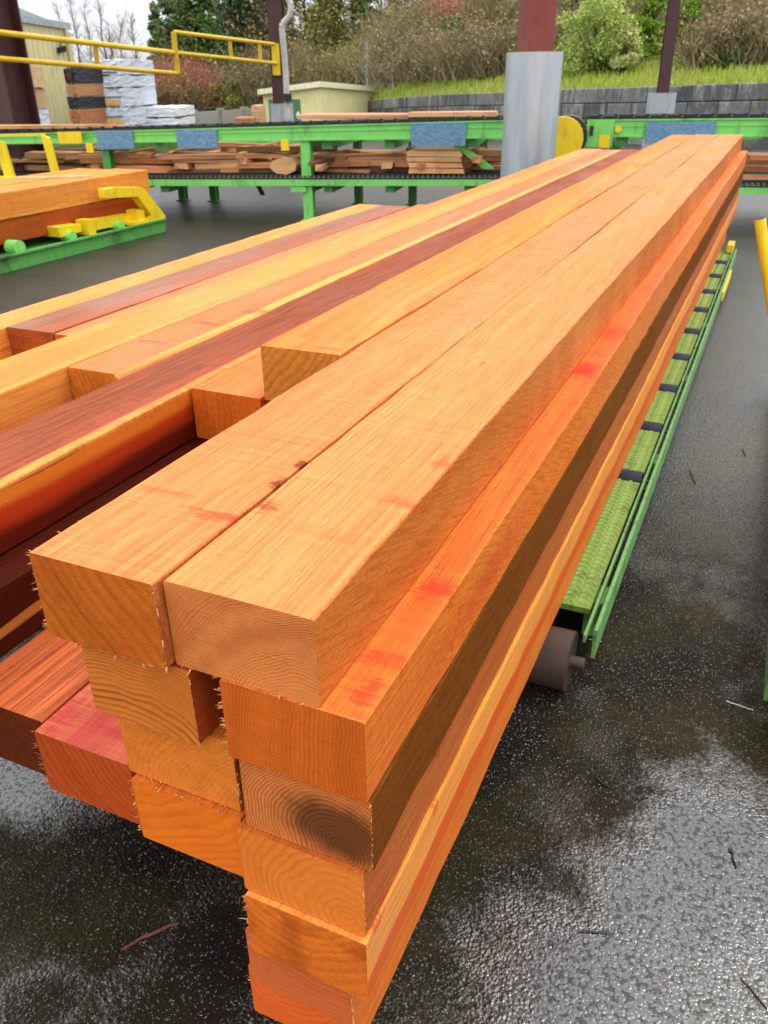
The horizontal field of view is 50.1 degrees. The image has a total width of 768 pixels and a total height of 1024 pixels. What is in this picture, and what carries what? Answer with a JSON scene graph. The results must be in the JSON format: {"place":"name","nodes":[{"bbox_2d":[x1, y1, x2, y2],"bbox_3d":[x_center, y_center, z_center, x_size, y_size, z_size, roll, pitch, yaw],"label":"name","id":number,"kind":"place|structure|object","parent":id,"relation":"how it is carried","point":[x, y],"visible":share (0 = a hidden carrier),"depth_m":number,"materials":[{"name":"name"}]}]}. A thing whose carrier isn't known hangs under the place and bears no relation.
{"place":"outdoors","nodes":[
{"label":"outdoors","id":0,"kind":"place"},
{"bbox_2d":[19,8,78,146],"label":"warehouse","id":1,"kind":"structure","parent":0,"point":[56,95],"depth_m":39.43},
{"bbox_2d":[0,204,379,359],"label":"sawn timber","id":2,"kind":"object","parent":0,"point":[12,317],"visible":0.38,"depth_m":3.97,"materials":[{"name":"brown wood"}]},
{"bbox_2d":[18,0,418,63],"label":"sky","id":3,"kind":"structure","parent":0,"point":[42,8],"materials":[{"name":"white"}]},
{"bbox_2d":[190,107,251,123],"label":"yard wall","id":4,"kind":"structure","parent":0,"point":[220,115],"depth_m":50.41,"materials":[{"name":"concrete"}]},
{"bbox_2d":[0,149,601,432],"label":"sawn timber","id":5,"kind":"object","parent":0,"point":[35,382],"visible":0.49,"depth_m":2.93,"materials":[{"name":"brown wood"}]},
{"bbox_2d":[0,110,767,1023],"bbox_3d":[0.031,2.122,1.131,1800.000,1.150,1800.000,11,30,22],"label":"ground","id":6,"kind":"structure","parent":0,"point":[544,864],"depth_m":2.25,"materials":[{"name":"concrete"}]},
{"bbox_2d":[0,0,44,171],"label":"steel column","id":7,"kind":"structure","parent":6,"relation":"on","point":[18,102],"depth_m":12.38,"materials":[{"name":"metal"}]},
{"bbox_2d":[0,134,58,178],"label":"stop rail","id":8,"kind":"object","parent":6,"relation":"on","point":[7,165],"visible":0.45,"depth_m":11.60,"materials":[{"name":"metal"}]},
{"bbox_2d":[0,187,165,273],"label":"transfer deck","id":9,"kind":"structure","parent":6,"relation":"on","point":[84,235],"depth_m":9.88,"materials":[{"name":"green paint"}]},
{"bbox_2d":[0,240,22,251],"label":"bearer","id":10,"kind":"object","parent":9,"relation":"on","point":[2,249],"visible":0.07,"depth_m":9.18,"materials":[{"name":"brown wood"}]},
{"bbox_3d":[-4.932,-3.201,9.269,0.571,0.256,4.860,11,30,22],"label":"cant","id":11,"kind":"object","parent":10,"relation":"on","visible":0},
{"bbox_2d":[0,168,109,185],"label":"cant","id":12,"kind":"object","parent":11,"relation":"on","point":[9,181],"visible":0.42,"depth_m":10.39,"materials":[{"name":"brown wood"}]},
{"bbox_2d":[0,197,139,244],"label":"cant","id":13,"kind":"object","parent":9,"relation":"on","point":[21,228],"visible":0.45,"depth_m":9.58,"materials":[{"name":"brown wood"}]},
{"bbox_2d":[0,169,149,219],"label":"cant","id":14,"kind":"object","parent":13,"relation":"on","point":[30,198],"visible":0.81,"depth_m":9.66,"materials":[{"name":"brown wood"}]},
{"bbox_2d":[0,115,502,220],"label":"sorting conveyor","id":15,"kind":"object","parent":6,"relation":"on","point":[468,132],"visible":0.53,"depth_m":11.32,"materials":[{"name":"metal"}]},
{"bbox_2d":[0,124,129,128],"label":"board","id":16,"kind":"object","parent":15,"relation":"on","point":[27,126],"visible":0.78,"depth_m":11.80,"materials":[{"name":"wood"}]},
{"bbox_2d":[167,168,274,172],"bbox_3d":[-2.269,-4.921,11.841,1.872,0.065,0.197,3,28,9],"label":"board","id":17,"kind":"object","parent":15,"relation":"on","point":[269,170],"visible":0.5,"depth_m":11.79,"materials":[{"name":"brown wood"}]},
{"bbox_2d":[194,161,300,168],"bbox_3d":[-1.854,-4.958,11.744,1.731,0.078,0.199,3,28,9],"label":"board","id":18,"kind":"object","parent":17,"relation":"on","point":[207,166],"visible":0.43,"depth_m":11.76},
{"bbox_2d":[171,159,253,163],"bbox_3d":[-2.460,-5.039,11.807,1.193,0.064,0.141,4,28,7],"label":"board","id":19,"kind":"object","parent":18,"relation":"on","point":[222,161],"visible":0.93,"depth_m":11.75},
{"bbox_2d":[158,152,286,158],"bbox_3d":[-2.290,-5.084,11.743,1.847,0.062,0.190,1,28,3],"label":"board","id":20,"kind":"object","parent":19,"relation":"on","point":[228,155],"visible":0.86,"depth_m":11.68,"materials":[{"name":"brown wood"}]},
{"bbox_2d":[296,113,451,118],"bbox_3d":[-0.111,-5.416,11.241,2.122,0.062,0.520,6,29,13],"label":"board","id":21,"kind":"object","parent":15,"relation":"on","point":[353,115],"visible":0.71,"depth_m":11.12,"materials":[{"name":"brown wood"}]},
{"bbox_2d":[408,111,497,116],"bbox_3d":[0.926,-5.291,10.924,1.164,0.058,0.514,4,28,8],"label":"board","id":22,"kind":"object","parent":15,"relation":"on","point":[448,113],"visible":1,"depth_m":10.73,"materials":[{"name":"wood"}]},
{"bbox_2d":[266,0,294,177],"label":"steel column","id":23,"kind":"structure","parent":6,"relation":"on","point":[281,107],"depth_m":15.51,"materials":[{"name":"metal"}]},
{"bbox_2d":[0,29,276,75],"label":"barrier","id":24,"kind":"object","parent":23,"relation":"attached to","point":[174,52],"visible":1,"depth_m":13.50,"materials":[{"name":"metal"}]},
{"bbox_2d":[257,81,376,121],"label":"shed","id":25,"kind":"structure","parent":6,"relation":"on","point":[321,97],"depth_m":47.51,"materials":[{"name":"beige paint"}]},
{"bbox_2d":[500,0,562,177],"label":"steel column","id":26,"kind":"structure","parent":6,"relation":"on","point":[533,74],"depth_m":9.28,"materials":[{"name":"metal"}]},
{"bbox_2d":[368,82,767,148],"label":"retaining wall","id":27,"kind":"structure","parent":6,"relation":"on","point":[725,98],"depth_m":32.29,"materials":[{"name":"stone"}]},
{"bbox_2d":[527,241,736,690],"bbox_3d":[1.298,-1.245,5.917,1.896,0.260,7.379,11,30,22],"label":"roller conveyor","id":28,"kind":"object","parent":6,"relation":"on","point":[592,599],"visible":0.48,"depth_m":3.52,"materials":[{"name":"metal"}]},
{"bbox_2d":[246,234,725,1023],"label":"sawn timber","id":29,"kind":"object","parent":28,"relation":"on","point":[276,1006],"visible":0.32,"depth_m":1.94,"materials":[{"name":"brown wood"}]},
{"bbox_2d":[245,458,620,1023],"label":"sawn timber","id":30,"kind":"object","parent":29,"relation":"on","point":[317,994],"visible":0.16,"depth_m":1.46,"materials":[{"name":"brown wood"}]},
{"bbox_2d":[237,197,738,1000],"bbox_3d":[1.731,-1.267,5.005,0.239,0.150,9.129,11,30,22],"label":"sawn timber","id":31,"kind":"object","parent":30,"relation":"on","point":[327,953],"visible":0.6,"depth_m":1.50,"materials":[{"name":"brown wood"}]},
{"bbox_2d":[237,187,739,936],"bbox_3d":[1.736,-1.401,4.944,0.227,0.150,9.132,11,30,22],"label":"sawn timber","id":32,"kind":"object","parent":31,"relation":"on","point":[321,885],"visible":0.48,"depth_m":1.34,"materials":[{"name":"brown wood"}]},
{"bbox_2d":[239,167,744,871],"bbox_3d":[1.744,-1.527,4.870,0.227,0.149,9.110,11,30,22],"label":"sawn timber","id":33,"kind":"object","parent":32,"relation":"on","point":[333,825],"visible":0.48,"depth_m":1.34,"materials":[{"name":"brown wood"}]},
{"bbox_2d":[215,151,747,802],"bbox_3d":[1.741,-1.664,4.814,0.242,0.149,9.155,11,30,22],"label":"sawn timber","id":34,"kind":"object","parent":33,"relation":"on","point":[347,737],"visible":0.66,"depth_m":1.35,"materials":[{"name":"brown wood"}]},
{"bbox_2d":[163,135,742,707],"bbox_3d":[1.684,-1.812,4.786,0.240,0.155,9.190,11,30,22],"label":"sawn timber","id":35,"kind":"object","parent":34,"relation":"on","point":[297,585],"visible":1,"depth_m":1.39,"materials":[{"name":"brown wood"}]},
{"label":"sawn timber","id":36,"kind":"object","parent":28,"relation":"on","visible":0},
{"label":"sawn timber","id":37,"kind":"object","parent":36,"relation":"on","visible":0},
{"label":"sawn timber","id":38,"kind":"object","parent":37,"relation":"on","visible":0},
{"bbox_2d":[31,683,140,827],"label":"sawn timber","id":39,"kind":"object","parent":38,"relation":"on","point":[79,739],"visible":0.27,"depth_m":1.49,"materials":[{"name":"brown wood"}]},
{"bbox_2d":[129,773,245,876],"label":"sawn timber","id":40,"kind":"object","parent":38,"relation":"on","point":[195,826],"visible":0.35,"depth_m":1.37,"materials":[{"name":"brown wood"}]},
{"bbox_2d":[118,718,244,815],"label":"sawn timber","id":41,"kind":"object","parent":40,"relation":"on","point":[208,769],"visible":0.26,"depth_m":1.32,"materials":[{"name":"brown wood"}]},
{"bbox_2d":[81,645,223,746],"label":"sawn timber","id":42,"kind":"object","parent":41,"relation":"on","point":[176,701],"visible":0.11,"depth_m":1.24,"materials":[{"name":"brown wood"}]},
{"bbox_2d":[27,134,717,673],"bbox_3d":[1.464,-1.841,4.846,0.238,0.153,9.166,11,30,22],"label":"sawn timber","id":43,"kind":"object","parent":42,"relation":"on","point":[105,572],"visible":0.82,"depth_m":1.43,"materials":[{"name":"brown wood"}]},
{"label":"sawn timber","id":44,"kind":"object","parent":28,"relation":"on","visible":0},
{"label":"sawn timber","id":45,"kind":"object","parent":44,"relation":"on","visible":0},
{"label":"sawn timber","id":46,"kind":"object","parent":45,"relation":"on","visible":0},
{"bbox_2d":[0,628,89,775],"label":"sawn timber","id":47,"kind":"object","parent":46,"relation":"on","point":[44,677],"visible":0.02,"depth_m":1.60,"materials":[{"name":"brown wood"}]},
{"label":"sawn timber","id":48,"kind":"object","parent":47,"relation":"on","visible":0},
{"bbox_2d":[191,353,270,438],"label":"sawn timber","id":49,"kind":"object","parent":48,"relation":"on","point":[226,399],"visible":0.02,"depth_m":2.24,"materials":[{"name":"brown wood"}]},
{"bbox_2d":[260,135,694,400],"bbox_3d":[1.444,-2.088,5.304,0.233,0.148,8.076,11,30,22],"label":"sawn timber","id":50,"kind":"object","parent":49,"relation":"on","point":[292,358],"visible":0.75,"depth_m":2.59,"materials":[{"name":"brown wood"}]},
{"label":"sawn timber","id":51,"kind":"object","parent":28,"relation":"on","visible":0},
{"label":"sawn timber","id":52,"kind":"object","parent":51,"relation":"on","visible":0},
{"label":"sawn timber","id":53,"kind":"object","parent":52,"relation":"on","visible":0},
{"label":"sawn timber","id":54,"kind":"object","parent":53,"relation":"on","visible":0},
{"bbox_2d":[0,436,209,657],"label":"sawn timber","id":55,"kind":"object","parent":54,"relation":"on","point":[22,617],"depth_m":1.73,"materials":[{"name":"brown wood"}]},
{"bbox_2d":[0,149,640,554],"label":"sawn timber","id":56,"kind":"object","parent":55,"relation":"on","point":[62,461],"visible":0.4,"depth_m":2.14,"materials":[{"name":"brown wood"}]},
{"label":"sawn timber","id":57,"kind":"object","parent":28,"relation":"on","visible":0},
{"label":"sawn timber","id":58,"kind":"object","parent":57,"relation":"on","visible":0},
{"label":"sawn timber","id":59,"kind":"object","parent":58,"relation":"on","visible":0},
{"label":"sawn timber","id":60,"kind":"object","parent":59,"relation":"on","visible":0},
{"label":"sawn timber","id":61,"kind":"object","parent":60,"relation":"on","visible":0},
{"bbox_2d":[68,150,620,399],"bbox_3d":[0.800,-2.072,5.604,0.217,0.148,7.968,11,30,22],"label":"sawn timber","id":62,"kind":"object","parent":61,"relation":"on","point":[90,375],"visible":0.44,"depth_m":3.11,"materials":[{"name":"brown wood"}]},
{"bbox_2d":[641,0,680,149],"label":"steel column","id":63,"kind":"structure","parent":6,"relation":"on","point":[661,99],"depth_m":18.47,"materials":[{"name":"metal"}]},
{"bbox_2d":[555,112,767,193],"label":"sorting conveyor","id":64,"kind":"object","parent":6,"relation":"on","point":[611,131],"visible":0.56,"depth_m":10.24,"materials":[{"name":"metal"}]},
{"bbox_2d":[763,630,767,700],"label":"roller conveyor","id":65,"kind":"object","parent":6,"relation":"on","point":[765,695],"visible":1,"depth_m":2.63,"materials":[{"name":"green paint"}]},
{"bbox_2d":[754,217,767,313],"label":"stop pipe","id":66,"kind":"object","parent":65,"relation":"attached to","point":[761,229],"visible":1,"depth_m":4.75,"materials":[{"name":"metal"}]},
{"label":"lumber pack","id":67,"kind":"object","parent":6,"relation":"on","visible":0},
{"bbox_2d":[69,109,107,123],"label":"lumber pack","id":68,"kind":"object","parent":67,"relation":"on","point":[89,116],"visible":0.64,"depth_m":37.25,"materials":[{"name":"wood"}]},
{"bbox_2d":[67,96,113,109],"bbox_3d":[-13.204,-18.892,37.945,0.605,0.592,3.239,11,30,21],"label":"lumber pack","id":69,"kind":"object","parent":68,"relation":"on","point":[86,102],"visible":0.56,"depth_m":36.98,"materials":[{"name":"plastic"}]},
{"bbox_2d":[66,84,112,96],"bbox_3d":[-13.193,-19.318,37.720,0.579,0.525,3.255,11,30,21],"label":"lumber pack","id":70,"kind":"object","parent":69,"relation":"on","point":[84,90],"visible":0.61,"depth_m":36.82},
{"bbox_2d":[63,67,109,84],"bbox_3d":[-13.177,-19.834,37.427,0.596,0.739,3.270,11,30,21],"label":"lumber pack","id":71,"kind":"object","parent":70,"relation":"on","point":[78,76],"visible":0.51,"depth_m":36.46,"materials":[{"name":"plastic"}]},
{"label":"lumber pack","id":72,"kind":"object","parent":6,"relation":"on","visible":0},
{"bbox_2d":[105,104,156,124],"bbox_3d":[-12.356,-19.199,39.744,1.889,0.877,3.480,1,28,3],"label":"lumber pack","id":73,"kind":"object","parent":72,"relation":"on","point":[133,115],"visible":0.66,"depth_m":38.29,"materials":[{"name":"plastic"}]},
{"bbox_2d":[95,86,156,107],"bbox_3d":[-12.308,-19.886,39.377,1.859,0.883,3.479,1,28,3],"label":"lumber pack","id":74,"kind":"object","parent":73,"relation":"on","point":[132,96],"visible":0.83,"depth_m":37.97,"materials":[{"name":"white wood"}]},
{"bbox_2d":[103,74,155,88],"bbox_3d":[-12.281,-20.457,39.085,1.829,0.597,3.454,1,28,3],"label":"lumber pack","id":75,"kind":"object","parent":74,"relation":"on","point":[119,81],"visible":0.89,"depth_m":37.65,"materials":[{"name":"plastic"}]},
{"bbox_2d":[91,59,153,74],"bbox_3d":[-12.264,-20.952,38.809,1.803,0.730,3.479,1,28,3],"label":"lumber pack","id":76,"kind":"object","parent":75,"relation":"on","point":[137,63],"visible":0.69,"depth_m":37.40,"materials":[{"name":"plastic"}]},
{"bbox_2d":[143,115,194,124],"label":"lumber pack","id":77,"kind":"object","parent":72,"relation":"on","point":[189,119],"visible":0.66,"depth_m":39.77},
{"bbox_2d":[146,105,194,118],"bbox_3d":[-10.779,-19.945,40.958,1.958,0.517,3.240,1,28,3],"label":"lumber pack","id":78,"kind":"object","parent":77,"relation":"on","point":[172,111],"visible":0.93,"depth_m":39.61,"materials":[{"name":"plastic"}]},
{"bbox_2d":[199,0,767,107],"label":"hill","id":79,"kind":"structure","parent":0,"point":[447,81],"depth_m":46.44,"materials":[{"name":"green plant"}]},
{"bbox_2d":[149,0,201,111],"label":"conifer tree","id":80,"kind":"object","parent":79,"relation":"on","point":[177,19],"visible":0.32,"depth_m":71.64,"materials":[{"name":"green plant"}]},
{"bbox_2d":[155,66,229,110],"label":"shrub","id":81,"kind":"object","parent":79,"relation":"on","point":[186,95],"visible":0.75,"depth_m":58.05,"materials":[{"name":"brown plant"}]},
{"bbox_2d":[169,0,226,110],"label":"conifer tree","id":82,"kind":"object","parent":79,"relation":"on","point":[200,6],"visible":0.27,"depth_m":73.02,"materials":[{"name":"green plant"}]},
{"bbox_2d":[154,45,246,108],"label":"shrub","id":83,"kind":"object","parent":79,"relation":"on","point":[200,69],"visible":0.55,"depth_m":58.50,"materials":[{"name":"brown plant"}]},
{"bbox_2d":[198,0,268,111],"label":"conifer tree","id":84,"kind":"object","parent":79,"relation":"on","point":[234,5],"visible":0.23,"depth_m":61.23,"materials":[{"name":"green plant"}]},
{"bbox_2d":[193,21,315,105],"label":"shrub","id":85,"kind":"object","parent":79,"relation":"on","point":[255,75],"visible":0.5,"depth_m":57.38,"materials":[{"name":"brown plant"}]},
{"bbox_2d":[210,0,299,70],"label":"mossy tree","id":86,"kind":"object","parent":79,"relation":"on","point":[257,15],"visible":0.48,"depth_m":59.95,"materials":[{"name":"green plant"}]},
{"bbox_2d":[216,25,360,104],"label":"shrub","id":87,"kind":"object","parent":79,"relation":"on","point":[298,67],"visible":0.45,"depth_m":56.18,"materials":[{"name":"brown plant"}]},
{"bbox_2d":[226,0,375,75],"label":"mossy tree","id":88,"kind":"object","parent":79,"relation":"on","point":[309,23],"visible":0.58,"depth_m":58.93,"materials":[{"name":"green plant"}]},
{"bbox_2d":[290,0,373,61],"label":"mossy tree","id":89,"kind":"object","parent":79,"relation":"on","point":[343,39],"visible":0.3,"depth_m":64.98,"materials":[{"name":"green plant"}]},
{"bbox_2d":[288,28,376,84],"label":"shrub","id":90,"kind":"object","parent":79,"relation":"on","point":[322,71],"visible":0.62,"depth_m":55.44,"materials":[{"name":"brown plant"}]},
{"bbox_2d":[340,3,439,82],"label":"shrub","id":91,"kind":"object","parent":79,"relation":"on","point":[379,55],"visible":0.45,"depth_m":50.83,"materials":[{"name":"brown plant"}]},
{"bbox_2d":[320,0,475,75],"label":"shrub","id":92,"kind":"object","parent":79,"relation":"on","point":[417,16],"visible":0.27,"depth_m":50.91,"materials":[{"name":"brown plant"}]},
{"bbox_2d":[334,0,482,66],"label":"shrub","id":93,"kind":"object","parent":79,"relation":"on","point":[388,19],"visible":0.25,"depth_m":54.10,"materials":[{"name":"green plant"}]},
{"bbox_2d":[355,11,472,83],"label":"shrub","id":94,"kind":"object","parent":79,"relation":"on","point":[419,45],"visible":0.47,"depth_m":47.63,"materials":[{"name":"brown plant"}]},
{"bbox_2d":[391,2,504,79],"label":"shrub","id":95,"kind":"object","parent":79,"relation":"on","point":[455,74],"visible":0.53,"depth_m":44.52,"materials":[{"name":"brown plant"}]},
{"bbox_2d":[383,0,518,36],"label":"shrub","id":96,"kind":"object","parent":79,"relation":"on","point":[448,2],"visible":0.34,"depth_m":53.81,"materials":[{"name":"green plant"}]},
{"bbox_2d":[430,0,577,32],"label":"shrub","id":97,"kind":"object","parent":79,"relation":"on","point":[493,6],"visible":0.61,"depth_m":50.68,"materials":[{"name":"brown plant"}]},
{"bbox_2d":[443,2,569,79],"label":"shrub","id":98,"kind":"object","parent":79,"relation":"on","point":[496,53],"visible":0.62,"depth_m":41.96,"materials":[{"name":"brown plant"}]},
{"bbox_2d":[554,0,647,79],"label":"bush","id":99,"kind":"object","parent":79,"relation":"on","point":[601,13],"visible":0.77,"depth_m":35.24,"materials":[{"name":"green plant"}]},
{"bbox_2d":[606,25,643,73],"bbox_3d":[10.138,-19.466,34.855,1.579,2.034,2.137,11,30,22],"label":"bush","id":100,"kind":"object","parent":79,"relation":"on","point":[631,52],"visible":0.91,"depth_m":34.41,"materials":[{"name":"green plant"}]},
{"bbox_2d":[618,0,679,63],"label":"conifer tree","id":101,"kind":"object","parent":79,"relation":"on","point":[647,16],"visible":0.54,"depth_m":37.19,"materials":[{"name":"green plant"}]},
{"bbox_2d":[654,0,708,54],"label":"bush","id":102,"kind":"object","parent":79,"relation":"on","point":[694,11],"visible":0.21,"depth_m":36.62,"materials":[{"name":"green plant"}]},
{"bbox_2d":[635,0,766,44],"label":"shrub","id":103,"kind":"object","parent":79,"relation":"on","point":[707,5],"visible":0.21,"depth_m":36.43,"materials":[{"name":"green plant"}]},
{"bbox_2d":[645,0,767,70],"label":"shrub","id":104,"kind":"object","parent":79,"relation":"on","point":[702,35],"visible":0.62,"depth_m":32.40,"materials":[{"name":"brown plant"}]},
{"bbox_2d":[647,0,767,69],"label":"shrub","id":105,"kind":"object","parent":79,"relation":"on","point":[761,32],"visible":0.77,"depth_m":31.59,"materials":[{"name":"brown plant"}]},
{"bbox_3d":[-0.655,-0.557,4.836,0.751,0.109,0.150,11,30,22],"label":"bearer","id":106,"kind":"object","parent":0,"visible":0},
{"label":"sawn timber","id":107,"kind":"object","parent":106,"relation":"on","visible":0},
{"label":"sawn timber","id":108,"kind":"object","parent":107,"relation":"on","visible":0},
{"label":"sawn timber","id":109,"kind":"object","parent":108,"relation":"on","visible":0},
{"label":"sawn timber","id":110,"kind":"object","parent":109,"relation":"on","visible":0},
{"bbox_2d":[6,205,409,355],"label":"sawn timber","id":111,"kind":"object","parent":110,"relation":"on","point":[27,335],"visible":0.51,"depth_m":3.74,"materials":[{"name":"brown wood"}]},
{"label":"sawn timber","id":112,"kind":"object","parent":106,"relation":"on","visible":0},
{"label":"sawn timber","id":113,"kind":"object","parent":112,"relation":"on","visible":0},
{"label":"sawn timber","id":114,"kind":"object","parent":113,"relation":"on","visible":0},
{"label":"sawn timber","id":115,"kind":"object","parent":114,"relation":"on","visible":0},
{"bbox_2d":[55,204,424,339],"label":"sawn timber","id":116,"kind":"object","parent":115,"relation":"on","point":[156,300],"visible":0.2,"depth_m":3.90,"materials":[{"name":"brown wood"}]},
{"bbox_3d":[-2.257,-5.285,12.089,0.190,0.096,0.757,3,29,8],"label":"board","id":117,"kind":"object","parent":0,"visible":0},
{"bbox_2d":[220,146,337,152],"bbox_3d":[-1.500,-5.130,11.636,1.798,0.085,0.125,8,29,18],"label":"board","id":118,"kind":"object","parent":117,"relation":"on","point":[262,149],"visible":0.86,"depth_m":11.62,"materials":[{"name":"brown wood"}]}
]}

